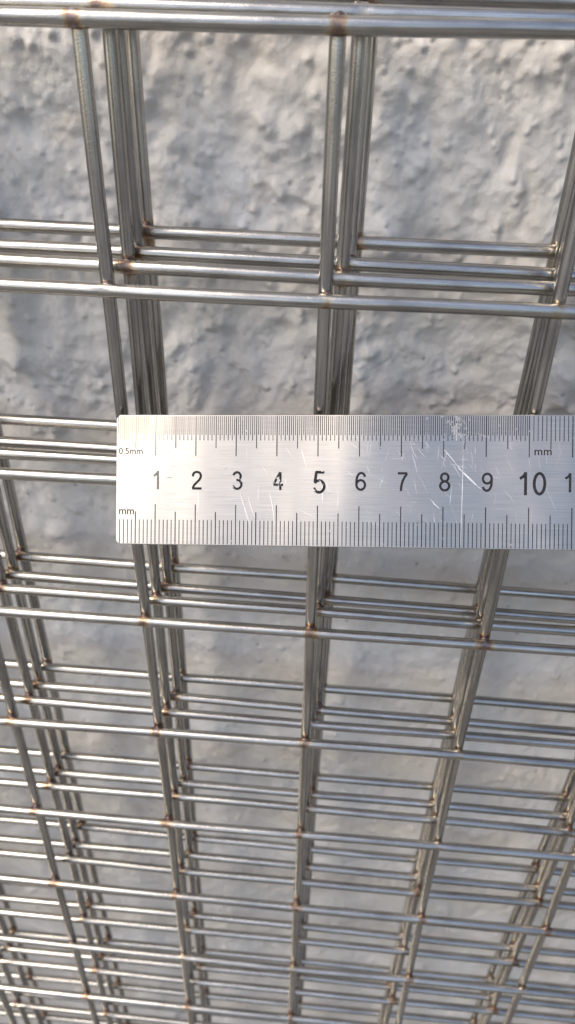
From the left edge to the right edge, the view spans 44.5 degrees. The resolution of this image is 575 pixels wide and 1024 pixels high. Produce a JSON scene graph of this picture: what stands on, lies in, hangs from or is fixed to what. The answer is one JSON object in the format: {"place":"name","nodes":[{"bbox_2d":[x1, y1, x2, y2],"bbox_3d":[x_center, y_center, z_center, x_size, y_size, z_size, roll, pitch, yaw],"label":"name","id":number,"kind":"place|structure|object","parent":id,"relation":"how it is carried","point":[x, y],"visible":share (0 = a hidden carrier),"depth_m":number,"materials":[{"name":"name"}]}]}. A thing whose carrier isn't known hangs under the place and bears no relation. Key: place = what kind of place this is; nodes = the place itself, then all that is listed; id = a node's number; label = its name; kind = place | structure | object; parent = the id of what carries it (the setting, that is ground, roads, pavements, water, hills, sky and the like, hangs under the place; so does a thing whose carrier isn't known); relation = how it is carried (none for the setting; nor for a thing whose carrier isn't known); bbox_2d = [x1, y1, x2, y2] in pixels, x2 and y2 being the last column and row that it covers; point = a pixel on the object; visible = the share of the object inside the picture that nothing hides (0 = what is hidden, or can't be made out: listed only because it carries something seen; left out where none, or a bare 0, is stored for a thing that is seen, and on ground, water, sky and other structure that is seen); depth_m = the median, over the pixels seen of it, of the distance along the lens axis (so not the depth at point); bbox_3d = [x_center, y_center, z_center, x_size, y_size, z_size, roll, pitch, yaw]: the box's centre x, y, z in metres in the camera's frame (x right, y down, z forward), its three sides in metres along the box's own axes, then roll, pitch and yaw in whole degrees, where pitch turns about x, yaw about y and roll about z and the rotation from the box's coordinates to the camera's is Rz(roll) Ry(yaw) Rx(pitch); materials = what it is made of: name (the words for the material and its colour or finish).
{"place":"outdoors","nodes":[
{"label":"outdoors","id":0,"kind":"place"},
{"label":"ground","id":1,"kind":"structure","parent":0,"visible":0},
{"bbox_2d":[0,26,574,1023],"bbox_3d":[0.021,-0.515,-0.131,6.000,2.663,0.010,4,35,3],"label":"rendered wall","id":2,"kind":"structure","parent":1,"relation":"on","point":[472,140],"depth_m":0.21,"materials":[{"name":"grey paint"}]},
{"bbox_2d":[0,6,574,1023],"bbox_3d":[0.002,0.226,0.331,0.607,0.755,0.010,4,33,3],"label":"wire panel","id":3,"kind":"object","parent":1,"relation":"on","point":[338,28],"visible":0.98,"depth_m":0.21,"materials":[{"name":"metal"}]},
{"bbox_2d":[116,415,574,550],"bbox_3d":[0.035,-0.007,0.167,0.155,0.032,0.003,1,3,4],"label":"steel ruler","id":4,"kind":"object","parent":3,"relation":"attached to","point":[505,482],"visible":1,"depth_m":0.17,"materials":[{"name":"silver metal"}]},
{"bbox_2d":[0,0,574,1023],"bbox_3d":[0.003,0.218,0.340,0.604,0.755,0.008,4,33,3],"label":"wire panel","id":5,"kind":"object","parent":1,"relation":"on","point":[130,266],"visible":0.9,"depth_m":0.23,"materials":[{"name":"metal"}]},
{"bbox_2d":[0,0,574,1023],"bbox_3d":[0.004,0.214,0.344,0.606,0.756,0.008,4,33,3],"label":"wire panel","id":6,"kind":"object","parent":1,"relation":"on","point":[16,574],"visible":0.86,"depth_m":0.24,"materials":[{"name":"metal"}]},
{"bbox_2d":[0,30,574,1023],"bbox_3d":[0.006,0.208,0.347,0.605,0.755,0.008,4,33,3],"label":"wire panel","id":7,"kind":"object","parent":1,"relation":"on","point":[24,556],"visible":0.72,"depth_m":0.25,"materials":[{"name":"metal"}]}
]}

